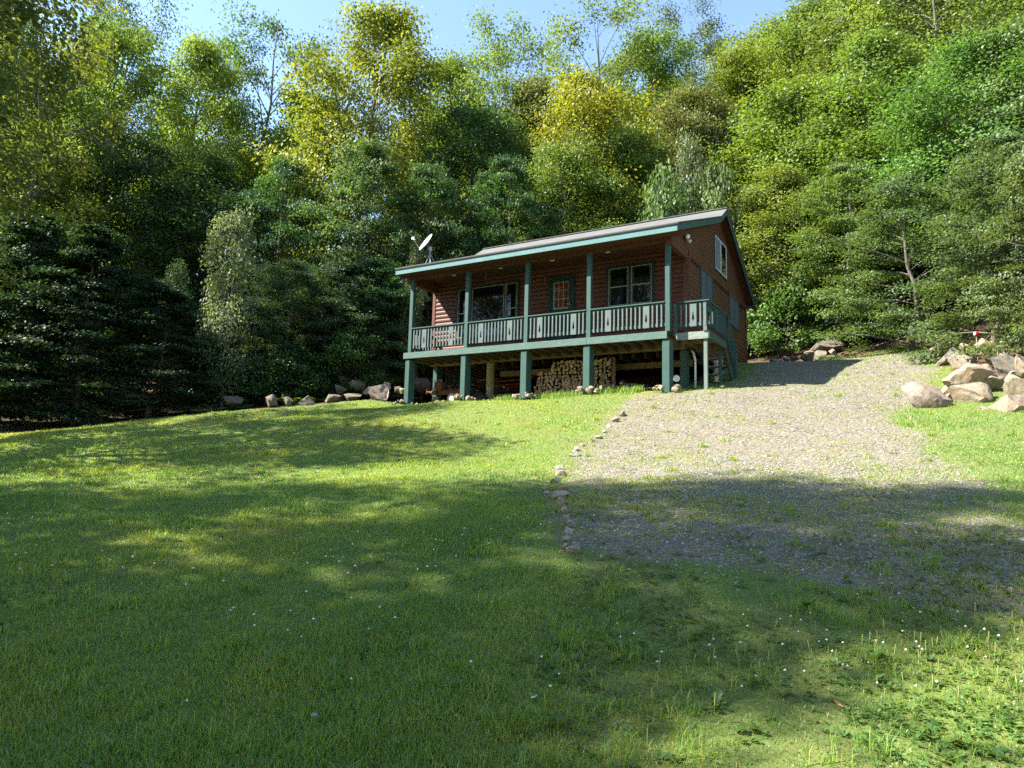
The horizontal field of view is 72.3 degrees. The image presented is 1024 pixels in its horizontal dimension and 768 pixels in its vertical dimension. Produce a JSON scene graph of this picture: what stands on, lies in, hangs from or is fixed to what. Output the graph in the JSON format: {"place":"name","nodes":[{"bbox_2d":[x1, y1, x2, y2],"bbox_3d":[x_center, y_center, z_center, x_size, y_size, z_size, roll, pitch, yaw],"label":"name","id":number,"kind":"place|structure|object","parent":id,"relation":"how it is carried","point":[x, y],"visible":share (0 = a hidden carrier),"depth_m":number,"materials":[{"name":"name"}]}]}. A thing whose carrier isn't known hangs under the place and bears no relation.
{"place":"outdoors","nodes":[
{"label":"outdoors","id":0,"kind":"place"},
{"bbox_2d":[0,344,1023,767],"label":"lawn","id":1,"kind":"structure","parent":0,"point":[726,589],"depth_m":5.27,"materials":[{"name":"green plant"}]},
{"bbox_2d":[0,0,93,239],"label":"shade tree","id":2,"kind":"object","parent":1,"relation":"on","point":[22,18],"visible":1,"depth_m":17.11,"materials":[{"name":"green plant"}]},
{"bbox_2d":[0,0,117,300],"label":"shade tree","id":3,"kind":"object","parent":1,"relation":"on","point":[46,77],"visible":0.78,"depth_m":22.62,"materials":[{"name":"green plant"}]},
{"bbox_2d":[0,220,168,425],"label":"hemlock tree","id":4,"kind":"object","parent":1,"relation":"on","point":[97,243],"visible":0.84,"depth_m":25.91,"materials":[{"name":"green plant"}]},
{"bbox_2d":[426,380,459,400],"bbox_3d":[-2.380,0.291,24.739,1.632,0.939,0.495,-3,-9,31],"label":"log splitter","id":5,"kind":"object","parent":1,"relation":"on","point":[439,388],"visible":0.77,"depth_m":24.73,"materials":[{"name":"metal"}]},
{"bbox_2d":[0,502,1017,767],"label":"plantain weeds","id":6,"kind":"object","parent":1,"relation":"on","point":[840,730],"visible":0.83,"depth_m":3.83,"materials":[{"name":"green plant"}]},
{"bbox_2d":[0,438,1023,767],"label":"clover","id":7,"kind":"object","parent":1,"relation":"on","point":[878,708],"depth_m":4.54,"materials":[{"name":"green plant"}]},
{"bbox_2d":[493,384,649,400],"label":"porch weeds","id":8,"kind":"object","parent":1,"relation":"on","point":[621,390],"visible":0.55,"depth_m":21.30,"materials":[{"name":"green plant"}]},
{"bbox_2d":[395,207,755,404],"bbox_3d":[3.069,-2.334,26.192,10.940,7.581,10.071,-3,-9,31],"label":"cabin","id":9,"kind":"object","parent":1,"relation":"on","point":[655,302],"visible":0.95,"depth_m":23.06,"materials":[{"name":"brown wood"}]},
{"bbox_2d":[455,280,519,340],"bbox_3d":[-0.905,-2.614,25.102,2.670,1.960,0.070,-3,-9,31],"label":"window","id":10,"kind":"structure","parent":9,"relation":"in","point":[488,301],"depth_m":25.04,"materials":[{"name":"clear glass"}]},
{"bbox_2d":[546,274,574,340],"bbox_3d":[1.632,-2.400,23.544,1.010,2.540,0.100,-3,-9,31],"label":"door","id":11,"kind":"structure","parent":9,"relation":"in","point":[560,289],"depth_m":23.57,"materials":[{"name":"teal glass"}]},
{"bbox_2d":[606,261,654,306],"bbox_3d":[3.765,-3.143,22.368,1.617,1.395,0.070,-3,-9,31],"label":"window","id":12,"kind":"structure","parent":9,"relation":"in","point":[628,284],"depth_m":22.35,"materials":[{"name":"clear glass"}]},
{"bbox_2d":[700,267,712,315],"bbox_3d":[6.414,-3.031,23.111,0.050,1.350,1.360,-3,-9,31],"label":"window","id":13,"kind":"structure","parent":9,"relation":"in","point":[706,283],"depth_m":23.07,"materials":[{"name":"grey glass"}]},
{"bbox_2d":[714,233,726,280],"bbox_3d":[7.408,-4.498,24.907,0.050,1.290,1.670,-3,-9,31],"label":"window","id":14,"kind":"structure","parent":9,"relation":"in","point":[720,249],"depth_m":24.86,"materials":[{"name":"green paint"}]},
{"bbox_2d":[729,293,738,330],"bbox_3d":[8.336,-2.675,26.299,0.050,1.160,1.420,-3,-9,31],"label":"window","id":15,"kind":"structure","parent":9,"relation":"in","point":[733,302],"depth_m":26.24,"materials":[{"name":"grey glass"}]},
{"bbox_2d":[571,586,1023,721],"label":"plantain stalks","id":16,"kind":"object","parent":1,"relation":"on","point":[875,646],"visible":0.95,"depth_m":4.32,"materials":[{"name":"green plant"}]},
{"bbox_2d":[901,382,951,407],"bbox_3d":[9.393,0.352,15.976,0.890,0.813,0.858,2,-7,-7],"label":"boulder","id":17,"kind":"object","parent":1,"relation":"on","point":[919,395],"visible":0.77,"depth_m":15.72,"materials":[{"name":"stone"}]},
{"bbox_2d":[942,363,993,386],"bbox_3d":[10.807,-0.024,16.759,0.885,0.934,0.924,2,-8,3],"label":"boulder","id":18,"kind":"object","parent":1,"relation":"on","point":[969,373],"visible":0.46,"depth_m":16.46,"materials":[{"name":"stone"}]},
{"bbox_2d":[943,382,993,402],"bbox_3d":[10.394,0.328,15.972,0.942,0.742,0.736,-5,-10,40],"label":"boulder","id":19,"kind":"object","parent":1,"relation":"on","point":[978,392],"visible":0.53,"depth_m":15.75,"materials":[{"name":"stone"}]},
{"bbox_2d":[989,394,1023,411],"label":"boulder","id":20,"kind":"object","parent":1,"relation":"on","point":[1011,402],"visible":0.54,"depth_m":14.56,"materials":[{"name":"stone"}]},
{"bbox_2d":[1003,374,1023,394],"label":"boulder","id":21,"kind":"object","parent":1,"relation":"on","point":[1013,384],"visible":0.71,"depth_m":15.63,"materials":[{"name":"stone"}]},
{"bbox_2d":[0,204,1023,431],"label":"forest floor","id":22,"kind":"structure","parent":0,"point":[754,358],"depth_m":29.63,"materials":[{"name":"brown soil"}]},
{"bbox_2d":[0,9,73,310],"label":"maple tree","id":23,"kind":"object","parent":22,"relation":"on","point":[27,27],"visible":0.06,"depth_m":34.56,"materials":[{"name":"green plant"}]},
{"bbox_2d":[0,128,114,370],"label":"forest tree","id":24,"kind":"object","parent":22,"relation":"on","point":[62,233],"visible":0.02,"depth_m":35.08,"materials":[{"name":"green plant"}]},
{"bbox_2d":[0,209,121,426],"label":"hemlock tree","id":25,"kind":"object","parent":22,"relation":"on","point":[42,237],"visible":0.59,"depth_m":26.19,"materials":[{"name":"green plant"}]},
{"bbox_2d":[0,0,150,410],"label":"tall tree","id":26,"kind":"object","parent":22,"relation":"on","point":[79,167],"visible":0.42,"depth_m":31.86,"materials":[{"name":"green plant"}]},
{"bbox_2d":[13,84,147,343],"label":"maple tree","id":27,"kind":"object","parent":22,"relation":"on","point":[118,136],"visible":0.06,"depth_m":47.36,"materials":[{"name":"green plant"}]},
{"bbox_2d":[36,275,169,410],"bbox_3d":[-18.584,-1.929,32.736,5.428,6.772,4.806,8,-10,-41],"label":"understorey bush","id":28,"kind":"object","parent":22,"relation":"on","point":[118,294],"visible":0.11,"depth_m":32.72,"materials":[{"name":"green plant"}]},
{"bbox_2d":[6,8,211,354],"bbox_3d":[-22.237,-9.404,37.766,10.045,22.023,9.924,-1,-8,20],"label":"forest tree","id":29,"kind":"object","parent":22,"relation":"on","point":[97,99],"visible":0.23,"depth_m":37.72,"materials":[{"name":"green plant"}]},
{"bbox_2d":[56,0,192,213],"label":"tall tree","id":30,"kind":"object","parent":22,"relation":"on","point":[126,19],"visible":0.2,"depth_m":48.42,"materials":[{"name":"green plant"}]},
{"bbox_2d":[35,277,234,425],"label":"hemlock tree","id":31,"kind":"object","parent":22,"relation":"on","point":[168,289],"visible":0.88,"depth_m":26.76,"materials":[{"name":"green plant"}]},
{"bbox_2d":[56,128,235,386],"bbox_3d":[-18.767,-5.709,35.525,8.749,14.062,8.432,6,-8,-29],"label":"forest tree","id":32,"kind":"object","parent":22,"relation":"on","point":[160,158],"visible":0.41,"depth_m":34.82,"materials":[{"name":"green plant"}]},
{"bbox_2d":[151,258,197,414],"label":"sapling","id":33,"kind":"object","parent":22,"relation":"on","point":[178,270],"visible":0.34,"depth_m":28.30,"materials":[{"name":"green plant"}]},
{"bbox_2d":[100,22,267,367],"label":"maple tree","id":34,"kind":"object","parent":22,"relation":"on","point":[204,65],"visible":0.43,"depth_m":41.58,"materials":[{"name":"green plant"}]},
{"bbox_2d":[110,147,282,387],"bbox_3d":[-16.246,-5.651,36.437,8.023,13.505,8.946,3,-7,-10],"label":"forest tree","id":35,"kind":"object","parent":22,"relation":"on","point":[225,192],"visible":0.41,"depth_m":35.48,"materials":[{"name":"green plant"}]},
{"bbox_2d":[140,294,260,394],"bbox_3d":[-14.915,-1.734,34.846,6.714,5.643,7.582,1,-7,1],"label":"understorey bush","id":36,"kind":"object","parent":22,"relation":"on","point":[197,295],"visible":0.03,"depth_m":34.25,"materials":[{"name":"green plant"}]},
{"bbox_2d":[163,337,263,409],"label":"shrub","id":37,"kind":"object","parent":22,"relation":"on","point":[212,401],"visible":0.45,"depth_m":27.63,"materials":[{"name":"green plant"}]},
{"bbox_2d":[189,203,264,410],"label":"sapling","id":38,"kind":"object","parent":22,"relation":"on","point":[220,234],"visible":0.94,"depth_m":27.92,"materials":[{"name":"green plant"}]},
{"bbox_2d":[164,265,303,404],"bbox_3d":[-12.439,-2.159,33.330,6.434,6.741,7.267,0,-7,8],"label":"understorey bush","id":39,"kind":"object","parent":22,"relation":"on","point":[256,277],"visible":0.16,"depth_m":32.28,"materials":[{"name":"green plant"}]},
{"bbox_2d":[191,153,336,382],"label":"beech tree","id":40,"kind":"object","parent":22,"relation":"on","point":[286,172],"visible":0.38,"depth_m":34.74,"materials":[{"name":"green plant"}]},
{"bbox_2d":[189,0,339,308],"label":"tall tree","id":41,"kind":"object","parent":22,"relation":"on","point":[234,49],"visible":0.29,"depth_m":46.75,"materials":[{"name":"green plant"}]},
{"bbox_2d":[213,257,341,405],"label":"tree","id":42,"kind":"object","parent":22,"relation":"on","point":[299,276],"visible":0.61,"depth_m":29.68,"materials":[{"name":"green plant"}]},
{"bbox_2d":[235,343,335,404],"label":"shrub","id":43,"kind":"object","parent":22,"relation":"on","point":[293,354],"visible":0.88,"depth_m":28.43,"materials":[{"name":"green plant"}]},
{"bbox_2d":[228,80,352,321],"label":"forest tree","id":44,"kind":"object","parent":22,"relation":"on","point":[283,129],"visible":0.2,"depth_m":44.43,"materials":[{"name":"green plant"}]},
{"bbox_2d":[240,318,351,402],"bbox_3d":[-9.481,-0.905,32.084,5.721,3.884,6.215,5,-8,-28],"label":"understorey bush","id":45,"kind":"object","parent":22,"relation":"on","point":[291,338],"visible":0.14,"depth_m":30.63,"materials":[{"name":"green plant"}]},
{"bbox_2d":[260,260,399,403],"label":"tree","id":46,"kind":"object","parent":22,"relation":"on","point":[343,268],"visible":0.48,"depth_m":30.39,"materials":[{"name":"green plant"}]},
{"bbox_2d":[259,134,426,395],"bbox_3d":[-8.255,-5.387,34.618,8.269,13.463,7.611,-3,-9,30],"label":"beech tree","id":47,"kind":"object","parent":22,"relation":"on","point":[361,183],"visible":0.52,"depth_m":33.82,"materials":[{"name":"green plant"}]},
{"bbox_2d":[295,324,393,400],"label":"shrub","id":48,"kind":"object","parent":22,"relation":"on","point":[348,344],"visible":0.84,"depth_m":28.93,"materials":[{"name":"green plant"}]},
{"bbox_2d":[288,248,408,399],"bbox_3d":[-7.362,-2.244,32.890,6.098,7.600,5.944,-2,-8,25],"label":"understorey bush","id":49,"kind":"object","parent":22,"relation":"on","point":[351,308],"visible":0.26,"depth_m":31.43,"materials":[{"name":"green plant"}]},
{"bbox_2d":[231,0,477,286],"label":"maple tree","id":50,"kind":"object","parent":22,"relation":"on","point":[383,26],"visible":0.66,"depth_m":39.11,"materials":[{"name":"green plant"}]},
{"bbox_2d":[328,255,422,403],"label":"beech tree","id":51,"kind":"object","parent":22,"relation":"on","point":[381,264],"visible":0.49,"depth_m":31.32,"materials":[{"name":"green plant"}]},
{"bbox_2d":[367,385,388,400],"bbox_3d":[-5.171,0.341,27.206,0.809,0.662,0.487,1,-7,3],"label":"boulder","id":52,"kind":"object","parent":22,"relation":"on","point":[379,392],"visible":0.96,"depth_m":27.02,"materials":[{"name":"stone"}]},
{"bbox_2d":[343,141,466,311],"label":"forest tree","id":53,"kind":"object","parent":22,"relation":"on","point":[405,306],"visible":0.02,"depth_m":46.59,"materials":[{"name":"green plant"}]},
{"bbox_2d":[363,277,448,399],"bbox_3d":[-5.100,-2.022,34.875,5.486,6.124,5.961,2,-7,-7],"label":"understorey bush","id":54,"kind":"object","parent":22,"relation":"on","point":[429,304],"visible":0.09,"depth_m":33.73,"materials":[{"name":"green plant"}]},
{"bbox_2d":[397,234,426,394],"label":"sapling","id":55,"kind":"object","parent":22,"relation":"on","point":[416,258],"visible":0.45,"depth_m":31.60,"materials":[{"name":"green plant"}]},
{"bbox_2d":[357,161,476,401],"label":"beech tree","id":56,"kind":"object","parent":22,"relation":"on","point":[431,173],"visible":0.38,"depth_m":33.98,"materials":[{"name":"green plant"}]},
{"bbox_2d":[414,378,431,393],"bbox_3d":[-3.977,0.069,30.550,0.912,0.763,0.864,5,-8,-25],"label":"boulder","id":57,"kind":"object","parent":22,"relation":"on","point":[421,385],"visible":0.85,"depth_m":30.27,"materials":[{"name":"stone"}]},
{"bbox_2d":[379,45,492,262],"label":"maple tree","id":58,"kind":"object","parent":22,"relation":"on","point":[451,66],"visible":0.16,"depth_m":48.36,"materials":[{"name":"green plant"}]},
{"bbox_2d":[388,217,491,399],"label":"beech tree","id":59,"kind":"object","parent":22,"relation":"on","point":[463,223],"visible":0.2,"depth_m":34.57,"materials":[{"name":"green plant"}]},
{"bbox_2d":[380,96,544,321],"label":"forest tree","id":60,"kind":"object","parent":22,"relation":"on","point":[465,116],"visible":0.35,"depth_m":40.73,"materials":[{"name":"green plant"}]},
{"bbox_2d":[441,151,565,399],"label":"beech tree","id":61,"kind":"object","parent":22,"relation":"on","point":[516,177],"visible":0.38,"depth_m":34.38,"materials":[{"name":"green plant"}]},
{"bbox_2d":[440,0,573,227],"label":"tall tree","id":62,"kind":"object","parent":22,"relation":"on","point":[499,53],"visible":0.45,"depth_m":45.49,"materials":[{"name":"green plant"}]},
{"bbox_2d":[466,65,591,246],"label":"maple tree","id":63,"kind":"object","parent":22,"relation":"on","point":[529,90],"visible":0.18,"depth_m":43.15,"materials":[{"name":"green plant"}]},
{"bbox_2d":[498,129,628,242],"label":"forest tree","id":64,"kind":"object","parent":22,"relation":"on","point":[559,156],"visible":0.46,"depth_m":36.32,"materials":[{"name":"green plant"}]},
{"bbox_2d":[517,0,672,187],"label":"tall tree","id":65,"kind":"object","parent":22,"relation":"on","point":[631,63],"visible":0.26,"depth_m":49.24,"materials":[{"name":"green plant"}]},
{"bbox_2d":[493,61,710,244],"bbox_3d":[4.628,-9.103,40.192,12.388,17.829,10.644,1,-7,2],"label":"maple tree","id":66,"kind":"object","parent":22,"relation":"on","point":[584,109],"visible":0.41,"depth_m":38.80,"materials":[{"name":"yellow plant"}]},
{"bbox_2d":[569,119,695,231],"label":"forest tree","id":67,"kind":"object","parent":22,"relation":"on","point":[649,163],"visible":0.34,"depth_m":37.33,"materials":[{"name":"green plant"}]},
{"bbox_2d":[590,15,723,204],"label":"forest tree","id":68,"kind":"object","parent":22,"relation":"on","point":[664,76],"visible":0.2,"depth_m":52.41,"materials":[{"name":"green plant"}]},
{"bbox_2d":[634,158,692,221],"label":"shrub","id":69,"kind":"object","parent":22,"relation":"on","point":[659,195],"visible":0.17,"depth_m":34.28,"materials":[{"name":"green plant"}]},
{"bbox_2d":[634,0,735,101],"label":"tall tree","id":70,"kind":"object","parent":22,"relation":"on","point":[708,45],"visible":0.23,"depth_m":60.97,"materials":[{"name":"green plant"}]},
{"bbox_2d":[666,125,710,213],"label":"sapling","id":71,"kind":"object","parent":22,"relation":"on","point":[692,155],"visible":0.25,"depth_m":35.52,"materials":[{"name":"green plant"}]},
{"bbox_2d":[643,82,746,196],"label":"tall tree","id":72,"kind":"object","parent":22,"relation":"on","point":[694,122],"visible":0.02,"depth_m":47.20,"materials":[{"name":"green plant"}]},
{"bbox_2d":[633,73,781,274],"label":"maple tree","id":73,"kind":"object","parent":22,"relation":"on","point":[673,119],"visible":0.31,"depth_m":41.19,"materials":[{"name":"green plant"}]},
{"bbox_2d":[682,157,760,354],"bbox_3d":[9.818,-5.616,33.918,4.055,11.480,3.976,-3,-8,29],"label":"shrub","id":74,"kind":"object","parent":22,"relation":"on","point":[712,182],"visible":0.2,"depth_m":34.38,"materials":[{"name":"green plant"}]},
{"bbox_2d":[687,35,804,273],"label":"maple tree","id":75,"kind":"object","parent":22,"relation":"on","point":[738,66],"visible":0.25,"depth_m":49.82,"materials":[{"name":"green plant"}]},
{"bbox_2d":[702,9,820,145],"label":"forest tree","id":76,"kind":"object","parent":22,"relation":"on","point":[745,38],"visible":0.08,"depth_m":57.72,"materials":[{"name":"green plant"}]},
{"bbox_2d":[747,264,842,357],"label":"shrub","id":77,"kind":"object","parent":22,"relation":"on","point":[764,338],"visible":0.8,"depth_m":30.78,"materials":[{"name":"green plant"}]},
{"bbox_2d":[729,158,864,349],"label":"maple tree","id":78,"kind":"object","parent":22,"relation":"on","point":[766,207],"visible":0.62,"depth_m":32.80,"materials":[{"name":"green plant"}]},
{"bbox_2d":[687,60,913,324],"bbox_3d":[15.171,-9.640,37.804,13.054,14.053,12.914,-1,-8,22],"label":"maple tree","id":79,"kind":"object","parent":22,"relation":"on","point":[781,101],"visible":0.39,"depth_m":36.89,"materials":[{"name":"green plant"}]},
{"bbox_2d":[737,0,892,204],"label":"maple tree","id":80,"kind":"object","parent":22,"relation":"on","point":[788,34],"visible":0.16,"depth_m":51.76,"materials":[{"name":"green plant"}]},
{"bbox_2d":[762,215,888,325],"bbox_3d":[15.777,-5.774,35.495,5.457,7.343,5.349,3,-8,-12],"label":"understorey bush","id":81,"kind":"object","parent":22,"relation":"on","point":[803,278],"visible":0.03,"depth_m":35.58,"materials":[{"name":"green plant"}]},
{"bbox_2d":[809,336,844,353],"bbox_3d":[13.211,-1.538,29.574,1.459,0.907,1.182,7,-19,-17],"label":"boulder","id":82,"kind":"object","parent":22,"relation":"on","point":[826,345],"visible":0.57,"depth_m":29.17,"materials":[{"name":"stone"}]},
{"bbox_2d":[772,53,884,211],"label":"maple tree","id":83,"kind":"object","parent":22,"relation":"on","point":[821,66],"visible":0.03,"depth_m":48.68,"materials":[{"name":"green plant"}]},
{"bbox_2d":[775,157,920,353],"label":"beech tree","id":84,"kind":"object","parent":22,"relation":"on","point":[846,170],"visible":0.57,"depth_m":29.66,"materials":[{"name":"green plant"}]},
{"bbox_2d":[789,279,908,344],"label":"shrub","id":85,"kind":"object","parent":22,"relation":"on","point":[832,321],"visible":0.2,"depth_m":29.91,"materials":[{"name":"green plant"}]},
{"bbox_2d":[777,98,926,319],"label":"forest tree","id":86,"kind":"object","parent":22,"relation":"on","point":[858,152],"visible":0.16,"depth_m":34.31,"materials":[{"name":"green plant"}]},
{"bbox_2d":[744,19,992,311],"bbox_3d":[17.722,-10.129,35.187,11.615,15.130,12.175,4,-8,-21],"label":"maple tree","id":87,"kind":"object","parent":22,"relation":"on","point":[875,52],"visible":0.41,"depth_m":33.64,"materials":[{"name":"green plant"}]},
{"bbox_2d":[831,221,921,322],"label":"understorey bush","id":88,"kind":"object","parent":22,"relation":"on","point":[902,282],"visible":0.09,"depth_m":32.94,"materials":[{"name":"green plant"}]},
{"bbox_2d":[789,0,1010,173],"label":"forest tree","id":89,"kind":"object","parent":22,"relation":"on","point":[838,30],"visible":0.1,"depth_m":45.82,"materials":[{"name":"green plant"}]},
{"bbox_2d":[811,170,1009,360],"bbox_3d":[14.776,-4.287,26.157,6.824,6.765,6.042,3,-7,-11],"label":"beech tree","id":90,"kind":"object","parent":22,"relation":"on","point":[901,187],"visible":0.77,"depth_m":25.74,"materials":[{"name":"green plant"}]},
{"bbox_2d":[834,0,1023,145],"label":"tall tree","id":91,"kind":"object","parent":22,"relation":"on","point":[874,16],"visible":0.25,"depth_m":40.22,"materials":[{"name":"green plant"}]},
{"bbox_2d":[836,13,1023,323],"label":"maple tree","id":92,"kind":"object","parent":22,"relation":"on","point":[932,156],"visible":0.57,"depth_m":28.46,"materials":[{"name":"green plant"}]},
{"bbox_2d":[889,0,1023,174],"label":"forest tree","id":93,"kind":"object","parent":22,"relation":"on","point":[958,7],"visible":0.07,"depth_m":43.73,"materials":[{"name":"green plant"}]},
{"bbox_2d":[902,126,1023,363],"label":"beech tree","id":94,"kind":"object","parent":22,"relation":"on","point":[1012,144],"visible":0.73,"depth_m":21.00,"materials":[{"name":"green plant"}]},
{"bbox_2d":[948,352,977,367],"bbox_3d":[12.876,-0.561,19.895,0.606,0.746,0.634,-4,-4,-10],"label":"boulder","id":95,"kind":"object","parent":22,"relation":"on","point":[957,361],"visible":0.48,"depth_m":19.80,"materials":[{"name":"stone"}]},
{"bbox_2d":[911,213,1023,306],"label":"understorey bush","id":96,"kind":"object","parent":22,"relation":"on","point":[937,280],"visible":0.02,"depth_m":32.17,"materials":[{"name":"green plant"}]},
{"bbox_2d":[916,3,1023,277],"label":"maple tree","id":97,"kind":"object","parent":22,"relation":"on","point":[1014,39],"visible":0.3,"depth_m":28.01,"materials":[{"name":"green plant"}]},
{"bbox_2d":[951,147,1023,356],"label":"beech tree","id":98,"kind":"object","parent":22,"relation":"on","point":[1016,161],"visible":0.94,"depth_m":18.89,"materials":[{"name":"green plant"}]},
{"bbox_2d":[990,353,1017,373],"bbox_3d":[12.846,-0.497,18.291,0.763,0.647,0.458,-1,-8,19],"label":"boulder","id":99,"kind":"object","parent":22,"relation":"on","point":[1003,363],"visible":0.64,"depth_m":18.16,"materials":[{"name":"stone"}]},
{"bbox_2d":[12,0,1018,265],"label":"sky","id":100,"kind":"structure","parent":0,"point":[448,24],"materials":[{"name":"blue"}]},
{"bbox_2d":[498,350,1023,644],"bbox_3d":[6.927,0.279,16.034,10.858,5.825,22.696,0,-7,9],"label":"gravel driveway","id":101,"kind":"structure","parent":0,"point":[703,431],"depth_m":10.56,"materials":[{"name":"grey gravel"}]},
{"bbox_2d":[527,352,1023,623],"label":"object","id":102,"kind":"structure","parent":101,"relation":"on","point":[947,561],"depth_m":9.14,"materials":[{"name":"grey gravel"}]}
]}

